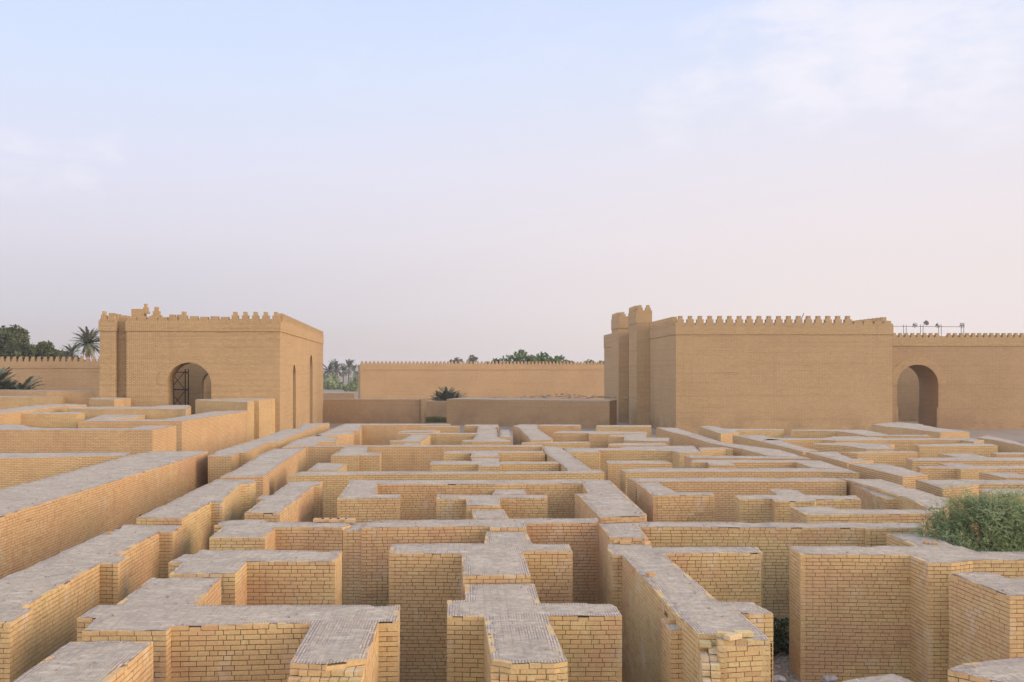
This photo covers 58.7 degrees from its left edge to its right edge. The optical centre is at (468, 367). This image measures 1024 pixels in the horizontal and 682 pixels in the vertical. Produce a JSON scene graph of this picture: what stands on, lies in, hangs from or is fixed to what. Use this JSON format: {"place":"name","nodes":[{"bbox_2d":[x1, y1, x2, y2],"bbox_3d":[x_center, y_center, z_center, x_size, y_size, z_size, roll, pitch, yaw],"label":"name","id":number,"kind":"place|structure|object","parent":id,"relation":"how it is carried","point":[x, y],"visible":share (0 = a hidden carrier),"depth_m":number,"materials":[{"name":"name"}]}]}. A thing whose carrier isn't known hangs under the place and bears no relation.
{"place":"outdoors","nodes":[
{"label":"outdoors","id":0,"kind":"place"},
{"bbox_2d":[99,304,323,432],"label":"gate building","id":1,"kind":"structure","parent":0,"point":[145,359],"depth_m":78.77,"materials":[{"name":"brick"}]},
{"bbox_2d":[173,369,188,404],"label":"gate","id":2,"kind":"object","parent":1,"relation":"in","point":[185,372],"visible":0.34,"depth_m":83.26,"materials":[{"name":"metal"}]},
{"bbox_2d":[323,393,354,398],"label":"brick wall","id":3,"kind":"structure","parent":0,"point":[338,395],"depth_m":146.00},
{"bbox_2d":[323,398,425,423],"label":"brick wall","id":4,"kind":"structure","parent":0,"point":[374,410],"depth_m":121.23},
{"bbox_2d":[426,401,446,418],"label":"brick wall","id":5,"kind":"structure","parent":0,"point":[436,408],"depth_m":131.00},
{"bbox_2d":[426,416,446,422],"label":"grass","id":6,"kind":"structure","parent":0,"point":[435,419],"depth_m":123.16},
{"bbox_2d":[0,0,1023,368],"label":"sky","id":7,"kind":"structure","parent":0,"point":[393,180],"materials":[{"name":"blue"}]},
{"bbox_2d":[4,451,1023,680],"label":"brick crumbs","id":8,"kind":"object","parent":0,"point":[91,665],"visible":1,"depth_m":20.60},
{"bbox_2d":[447,398,616,427],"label":"brick wall","id":9,"kind":"structure","parent":0,"point":[588,413],"depth_m":114.50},
{"bbox_2d":[323,369,1023,681],"bbox_3d":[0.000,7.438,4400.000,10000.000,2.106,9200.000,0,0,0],"label":"ground","id":10,"kind":"structure","parent":0,"point":[1016,435],"depth_m":105.77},
{"bbox_2d":[0,324,36,360],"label":"tree","id":11,"kind":"object","parent":10,"relation":"on","point":[14,340],"visible":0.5,"depth_m":148.19,"materials":[{"name":"green plant"}]},
{"bbox_2d":[0,367,44,389],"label":"palm shrub","id":12,"kind":"object","parent":10,"relation":"on","point":[6,384],"visible":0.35,"depth_m":103.84,"materials":[{"name":"green plant"}]},
{"bbox_2d":[0,396,65,409],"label":"brick wall","id":13,"kind":"structure","parent":10,"relation":"on","point":[7,402],"depth_m":77.66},
{"bbox_2d":[0,404,86,423],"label":"brick wall","id":14,"kind":"structure","parent":10,"relation":"on","point":[11,416],"depth_m":63.39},
{"bbox_2d":[0,390,95,406],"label":"brick wall","id":15,"kind":"structure","parent":10,"relation":"on","point":[78,396],"depth_m":78.95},
{"bbox_2d":[32,340,65,360],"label":"tree","id":16,"kind":"object","parent":10,"relation":"on","point":[43,349],"visible":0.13,"depth_m":153.16,"materials":[{"name":"green plant"}]},
{"bbox_2d":[0,357,99,397],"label":"curtain wall","id":17,"kind":"structure","parent":10,"relation":"on","point":[69,374],"depth_m":129.83,"materials":[{"name":"brown brick"}]},
{"bbox_2d":[21,412,84,427],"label":"brick wall","id":18,"kind":"structure","parent":10,"relation":"on","point":[55,419],"depth_m":61.21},
{"bbox_2d":[0,452,129,488],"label":"brick wall","id":19,"kind":"structure","parent":10,"relation":"on","point":[18,468],"depth_m":44.72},
{"bbox_2d":[57,341,83,360],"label":"palm tree","id":20,"kind":"object","parent":10,"relation":"on","point":[69,350],"visible":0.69,"depth_m":148.70,"materials":[{"name":"green plant"}]},
{"bbox_2d":[13,641,152,681],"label":"brick wall","id":21,"kind":"structure","parent":10,"relation":"on","point":[134,663],"depth_m":13.68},
{"bbox_2d":[69,326,99,358],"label":"palm tree","id":22,"kind":"object","parent":10,"relation":"on","point":[86,338],"visible":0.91,"depth_m":145.33,"materials":[{"name":"green plant"}]},
{"bbox_2d":[0,424,175,454],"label":"brick wall","id":23,"kind":"structure","parent":10,"relation":"on","point":[17,438],"depth_m":49.87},
{"bbox_2d":[0,524,181,681],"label":"brick wall","id":24,"kind":"structure","parent":10,"relation":"on","point":[38,626],"depth_m":19.46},
{"bbox_2d":[0,451,207,578],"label":"brick wall","id":25,"kind":"structure","parent":10,"relation":"on","point":[59,520],"depth_m":33.89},
{"bbox_2d":[89,397,130,406],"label":"brick wall","id":26,"kind":"structure","parent":10,"relation":"on","point":[111,402],"depth_m":74.17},
{"bbox_2d":[84,414,144,420],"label":"brick wall","id":27,"kind":"structure","parent":10,"relation":"on","point":[119,416],"depth_m":62.05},
{"bbox_2d":[67,405,190,419],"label":"brick wall","id":28,"kind":"structure","parent":10,"relation":"on","point":[161,412],"depth_m":65.48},
{"bbox_2d":[78,410,246,455],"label":"brick wall","id":29,"kind":"structure","parent":10,"relation":"on","point":[211,432],"depth_m":60.35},
{"bbox_2d":[136,479,255,554],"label":"brick wall","id":30,"kind":"structure","parent":10,"relation":"on","point":[197,523],"depth_m":28.55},
{"bbox_2d":[195,398,274,441],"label":"brick wall","id":31,"kind":"structure","parent":10,"relation":"on","point":[260,417],"depth_m":74.40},
{"bbox_2d":[77,577,399,681],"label":"brick wall","id":32,"kind":"structure","parent":10,"relation":"on","point":[211,639],"depth_m":15.60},
{"bbox_2d":[168,550,341,604],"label":"brick wall","id":33,"kind":"structure","parent":10,"relation":"on","point":[265,577],"depth_m":20.63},
{"bbox_2d":[220,448,305,504],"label":"brick wall","id":34,"kind":"structure","parent":10,"relation":"on","point":[269,472],"depth_m":40.47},
{"bbox_2d":[208,423,329,482],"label":"brick wall","id":35,"kind":"structure","parent":10,"relation":"on","point":[222,462],"depth_m":50.89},
{"bbox_2d":[209,520,350,604],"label":"brick wall","id":36,"kind":"structure","parent":10,"relation":"on","point":[306,536],"depth_m":25.05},
{"bbox_2d":[244,481,322,522],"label":"brick wall","id":37,"kind":"structure","parent":10,"relation":"on","point":[300,501],"depth_m":31.07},
{"bbox_2d":[284,435,338,446],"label":"brick wall","id":38,"kind":"structure","parent":10,"relation":"on","point":[313,440],"depth_m":54.41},
{"bbox_2d":[308,463,346,470],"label":"brick wall","id":39,"kind":"structure","parent":10,"relation":"on","point":[329,467],"depth_m":40.58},
{"bbox_2d":[323,374,336,389],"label":"shrub","id":40,"kind":"object","parent":10,"relation":"on","point":[330,384],"visible":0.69,"depth_m":317.31,"materials":[{"name":"green plant"}]},
{"bbox_2d":[323,361,336,388],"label":"palm tree","id":41,"kind":"object","parent":10,"relation":"on","point":[330,371],"visible":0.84,"depth_m":329.51,"materials":[{"name":"green plant"}]},
{"bbox_2d":[327,375,343,388],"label":"shrub","id":42,"kind":"object","parent":10,"relation":"on","point":[335,379],"visible":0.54,"depth_m":321.47,"materials":[{"name":"green plant"}]},
{"bbox_2d":[329,358,343,375],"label":"palm tree","id":43,"kind":"object","parent":10,"relation":"on","point":[336,371],"visible":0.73,"depth_m":344.54,"materials":[{"name":"green plant"}]},
{"bbox_2d":[341,359,356,381],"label":"palm tree","id":44,"kind":"object","parent":10,"relation":"on","point":[349,363],"visible":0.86,"depth_m":359.64,"materials":[{"name":"green plant"}]},
{"bbox_2d":[342,381,357,390],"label":"shrub","id":45,"kind":"object","parent":10,"relation":"on","point":[348,387],"visible":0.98,"depth_m":289.29,"materials":[{"name":"green plant"}]},
{"bbox_2d":[331,447,380,470],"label":"brick wall","id":46,"kind":"structure","parent":10,"relation":"on","point":[358,458],"depth_m":45.79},
{"bbox_2d":[318,424,450,444],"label":"brick wall","id":47,"kind":"structure","parent":10,"relation":"on","point":[365,434],"depth_m":70.00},
{"bbox_2d":[390,434,430,444],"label":"brick wall","id":48,"kind":"structure","parent":10,"relation":"on","point":[423,439],"depth_m":56.26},
{"bbox_2d":[282,445,541,470],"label":"brick wall","id":49,"kind":"structure","parent":10,"relation":"on","point":[407,457],"depth_m":50.83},
{"bbox_2d":[398,430,439,432],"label":"brick wall","id":50,"kind":"structure","parent":10,"relation":"on","point":[420,431],"depth_m":62.89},
{"bbox_2d":[420,426,459,432],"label":"brick wall","id":51,"kind":"structure","parent":10,"relation":"on","point":[448,429],"depth_m":67.94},
{"bbox_2d":[287,470,603,522],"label":"brick wall","id":52,"kind":"structure","parent":10,"relation":"on","point":[335,483],"depth_m":37.74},
{"bbox_2d":[427,386,466,400],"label":"palm shrub","id":53,"kind":"object","parent":10,"relation":"on","point":[446,394],"visible":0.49,"depth_m":135.72,"materials":[{"name":"green plant"}]},
{"bbox_2d":[397,429,510,444],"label":"brick wall","id":54,"kind":"structure","parent":10,"relation":"on","point":[485,437],"depth_m":60.39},
{"bbox_2d":[337,479,581,523],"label":"brick wall","id":55,"kind":"structure","parent":10,"relation":"on","point":[364,501],"depth_m":34.35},
{"bbox_2d":[343,518,597,605],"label":"brick wall","id":56,"kind":"structure","parent":10,"relation":"on","point":[366,547],"depth_m":25.19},
{"bbox_2d":[389,531,572,681],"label":"brick wall","id":57,"kind":"structure","parent":10,"relation":"on","point":[427,582],"depth_m":22.01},
{"bbox_2d":[358,361,603,400],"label":"curtain wall","id":58,"kind":"structure","parent":10,"relation":"on","point":[398,380],"depth_m":176.00,"materials":[{"name":"brown brick"}]},
{"bbox_2d":[464,425,498,436],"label":"brick wall","id":59,"kind":"structure","parent":10,"relation":"on","point":[470,428],"depth_m":68.55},
{"bbox_2d":[471,509,507,518],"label":"brick wall","id":60,"kind":"structure","parent":10,"relation":"on","point":[489,514],"depth_m":28.17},
{"bbox_2d":[436,494,547,519],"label":"brick wall","id":61,"kind":"structure","parent":10,"relation":"on","point":[453,507],"depth_m":30.66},
{"bbox_2d":[444,451,544,461],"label":"brick wall","id":62,"kind":"structure","parent":10,"relation":"on","point":[501,455],"depth_m":46.21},
{"bbox_2d":[430,458,559,470],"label":"brick wall","id":63,"kind":"structure","parent":10,"relation":"on","point":[484,464],"depth_m":41.78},
{"bbox_2d":[499,430,510,439],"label":"brick wall","id":64,"kind":"structure","parent":10,"relation":"on","point":[505,434],"depth_m":60.06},
{"bbox_2d":[492,489,527,494],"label":"brick wall","id":65,"kind":"structure","parent":10,"relation":"on","point":[510,492],"depth_m":33.57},
{"bbox_2d":[499,349,537,363],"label":"tree","id":66,"kind":"object","parent":10,"relation":"on","point":[522,357],"visible":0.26,"depth_m":214.42,"materials":[{"name":"green plant"}]},
{"bbox_2d":[513,424,552,444],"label":"brick wall","id":67,"kind":"structure","parent":10,"relation":"on","point":[527,433],"depth_m":62.95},
{"bbox_2d":[447,584,621,681],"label":"brick wall","id":68,"kind":"structure","parent":10,"relation":"on","point":[581,642],"depth_m":17.02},
{"bbox_2d":[535,351,560,363],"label":"tree","id":69,"kind":"object","parent":10,"relation":"on","point":[541,358],"visible":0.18,"depth_m":217.40,"materials":[{"name":"green plant"}]},
{"bbox_2d":[472,393,628,398],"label":"rubble heap","id":70,"kind":"object","parent":10,"relation":"on","point":[543,396],"visible":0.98,"depth_m":121.49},
{"bbox_2d":[521,441,589,448],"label":"brick wall","id":71,"kind":"structure","parent":10,"relation":"on","point":[586,444],"depth_m":53.27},
{"bbox_2d":[537,425,580,437],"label":"brick wall","id":72,"kind":"structure","parent":10,"relation":"on","point":[549,430],"depth_m":68.99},
{"bbox_2d":[542,446,591,470],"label":"brick wall","id":73,"kind":"structure","parent":10,"relation":"on","point":[566,460],"depth_m":44.25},
{"bbox_2d":[553,431,647,447],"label":"brick wall","id":74,"kind":"structure","parent":10,"relation":"on","point":[596,439],"depth_m":61.33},
{"bbox_2d":[575,479,646,603],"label":"brick wall","id":75,"kind":"structure","parent":10,"relation":"on","point":[593,503],"depth_m":29.48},
{"bbox_2d":[599,523,647,603],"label":"brick wall","id":76,"kind":"structure","parent":10,"relation":"on","point":[626,531],"depth_m":24.58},
{"bbox_2d":[596,425,650,437],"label":"brick wall","id":77,"kind":"structure","parent":10,"relation":"on","point":[640,428],"depth_m":68.04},
{"bbox_2d":[564,446,701,479],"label":"brick wall","id":78,"kind":"structure","parent":10,"relation":"on","point":[594,458],"depth_m":48.49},
{"bbox_2d":[608,443,666,447],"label":"brick wall","id":79,"kind":"structure","parent":10,"relation":"on","point":[615,445],"depth_m":52.22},
{"bbox_2d":[606,461,671,488],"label":"brick wall","id":80,"kind":"structure","parent":10,"relation":"on","point":[613,468],"depth_m":41.79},
{"bbox_2d":[608,434,669,445],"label":"brick wall","id":81,"kind":"structure","parent":10,"relation":"on","point":[633,438],"depth_m":56.66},
{"bbox_2d":[637,482,714,521],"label":"brick wall","id":82,"kind":"structure","parent":10,"relation":"on","point":[657,502],"depth_m":31.42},
{"bbox_2d":[607,543,772,681],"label":"brick wall","id":83,"kind":"structure","parent":10,"relation":"on","point":[656,647],"depth_m":18.89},
{"bbox_2d":[724,632,741,640],"bbox_3d":[4.427,4.502,15.239,0.290,0.085,0.140,0,0,-29],"label":"loose brick","id":84,"kind":"object","parent":83,"relation":"on","point":[733,636],"visible":1,"depth_m":15.19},
{"bbox_2d":[733,630,753,636],"bbox_3d":[4.653,4.502,15.411,0.300,0.085,0.160,0,0,-2],"label":"loose brick","id":85,"kind":"object","parent":83,"relation":"on","point":[747,633],"visible":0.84,"depth_m":15.34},
{"bbox_2d":[698,447,732,455],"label":"brick wall","id":86,"kind":"structure","parent":10,"relation":"on","point":[716,451],"depth_m":49.21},
{"bbox_2d":[656,427,810,458],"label":"brick wall","id":87,"kind":"structure","parent":10,"relation":"on","point":[678,437],"depth_m":54.65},
{"bbox_2d":[627,477,845,521],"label":"brick wall","id":88,"kind":"structure","parent":10,"relation":"on","point":[724,490],"depth_m":35.27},
{"bbox_2d":[620,468,858,495],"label":"brick wall","id":89,"kind":"structure","parent":10,"relation":"on","point":[625,474],"depth_m":38.58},
{"bbox_2d":[699,426,783,442],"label":"brick wall","id":90,"kind":"structure","parent":10,"relation":"on","point":[724,435],"depth_m":64.20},
{"bbox_2d":[684,455,810,467],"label":"brick wall","id":91,"kind":"structure","parent":10,"relation":"on","point":[688,459],"depth_m":44.65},
{"bbox_2d":[604,305,893,434],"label":"gatehouse","id":92,"kind":"object","parent":10,"relation":"on","point":[787,375],"visible":1,"depth_m":100.00,"materials":[{"name":"brick"}]},
{"bbox_2d":[690,460,845,468],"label":"brick wall","id":93,"kind":"structure","parent":10,"relation":"on","point":[758,464],"depth_m":42.36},
{"bbox_2d":[732,435,818,456],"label":"brick wall","id":94,"kind":"structure","parent":10,"relation":"on","point":[758,441],"depth_m":54.28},
{"bbox_2d":[762,606,789,655],"bbox_3d":[7.861,6.856,23.569,1.240,1.298,1.105,0,0,0],"label":"weed bush","id":95,"kind":"object","parent":10,"relation":"on","point":[779,638],"visible":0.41,"depth_m":23.42,"materials":[{"name":"green plant"}]},
{"bbox_2d":[773,675,785,681],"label":"stone","id":96,"kind":"object","parent":10,"relation":"on","point":[778,678],"visible":0.77,"depth_m":21.36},
{"bbox_2d":[640,522,924,635],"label":"brick wall","id":97,"kind":"structure","parent":10,"relation":"on","point":[773,542],"depth_m":25.04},
{"bbox_2d":[773,642,805,681],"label":"gravel","id":98,"kind":"structure","parent":10,"relation":"on","point":[787,665],"depth_m":22.42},
{"bbox_2d":[735,489,860,522],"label":"brick wall","id":99,"kind":"structure","parent":10,"relation":"on","point":[774,505],"depth_m":30.43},
{"bbox_2d":[820,675,837,681],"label":"stone","id":100,"kind":"object","parent":10,"relation":"on","point":[829,678],"visible":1,"depth_m":21.34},
{"bbox_2d":[806,451,872,468],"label":"brick wall","id":101,"kind":"structure","parent":10,"relation":"on","point":[836,458],"depth_m":44.46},
{"bbox_2d":[813,442,894,451],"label":"brick wall","id":102,"kind":"structure","parent":10,"relation":"on","point":[840,447],"depth_m":51.67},
{"bbox_2d":[791,429,930,437],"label":"brick wall","id":103,"kind":"structure","parent":10,"relation":"on","point":[810,433],"depth_m":63.43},
{"bbox_2d":[790,506,939,537],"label":"brick wall","id":104,"kind":"structure","parent":10,"relation":"on","point":[814,514],"depth_m":27.42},
{"bbox_2d":[766,436,983,450],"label":"brick wall","id":105,"kind":"structure","parent":10,"relation":"on","point":[904,444],"depth_m":55.50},
{"bbox_2d":[842,674,912,681],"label":"brick wall","id":106,"kind":"structure","parent":10,"relation":"on","point":[889,678],"depth_m":14.58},
{"bbox_2d":[839,451,917,467],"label":"brick wall","id":107,"kind":"structure","parent":10,"relation":"on","point":[896,458],"depth_m":47.14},
{"bbox_2d":[849,463,927,488],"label":"brick wall","id":108,"kind":"structure","parent":10,"relation":"on","point":[905,477],"depth_m":38.72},
{"bbox_2d":[837,478,949,516],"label":"brick wall","id":109,"kind":"structure","parent":10,"relation":"on","point":[872,494],"depth_m":32.33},
{"bbox_2d":[789,533,1023,681],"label":"brick wall","id":110,"kind":"structure","parent":10,"relation":"on","point":[855,612],"depth_m":21.38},
{"bbox_2d":[872,422,968,437],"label":"brick wall","id":111,"kind":"structure","parent":10,"relation":"on","point":[898,428],"depth_m":66.00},
{"bbox_2d":[915,443,997,457],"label":"brick wall","id":112,"kind":"structure","parent":10,"relation":"on","point":[933,450],"depth_m":51.17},
{"bbox_2d":[893,333,1023,428],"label":"arched wall","id":113,"kind":"structure","parent":10,"relation":"on","point":[971,381],"depth_m":110.00,"materials":[{"name":"brown brick"}]},
{"bbox_2d":[896,325,952,335],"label":"light rail","id":114,"kind":"object","parent":113,"relation":"on","point":[920,326],"visible":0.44,"depth_m":111.58,"materials":[{"name":"metal"}]},
{"bbox_2d":[906,453,1023,471],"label":"brick wall","id":115,"kind":"structure","parent":10,"relation":"on","point":[964,458],"depth_m":43.24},
{"bbox_2d":[906,472,1023,551],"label":"tamarisk bush","id":116,"kind":"object","parent":10,"relation":"on","point":[1004,517],"visible":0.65,"depth_m":23.40,"materials":[{"name":"green plant"}]},
{"bbox_2d":[916,479,1023,546],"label":"brick wall","id":117,"kind":"structure","parent":10,"relation":"on","point":[930,486],"depth_m":34.43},
{"bbox_2d":[917,463,1023,479],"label":"brick wall","id":118,"kind":"structure","parent":10,"relation":"on","point":[957,471],"depth_m":39.86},
{"bbox_2d":[948,657,1023,681],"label":"brick wall","id":119,"kind":"structure","parent":10,"relation":"on","point":[993,671],"depth_m":13.48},
{"bbox_2d":[949,572,1023,668],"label":"brick wall","id":120,"kind":"structure","parent":10,"relation":"on","point":[986,618],"depth_m":18.86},
{"bbox_2d":[977,435,1023,451],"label":"brick wall","id":121,"kind":"structure","parent":10,"relation":"on","point":[1004,445],"depth_m":54.35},
{"bbox_2d":[979,472,1023,479],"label":"brick wall","id":122,"kind":"structure","parent":10,"relation":"on","point":[999,476],"depth_m":37.53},
{"bbox_2d":[979,489,1023,550],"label":"brick wall","id":123,"kind":"structure","parent":10,"relation":"on","point":[987,490],"depth_m":32.34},
{"bbox_2d":[991,452,1023,456],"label":"brick wall","id":124,"kind":"structure","parent":10,"relation":"on","point":[1009,454],"depth_m":46.38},
{"bbox_2d":[897,367,918,420],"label":"wall","id":125,"kind":"structure","parent":0,"point":[908,393],"depth_m":126.00,"materials":[{"name":"brown brick"}]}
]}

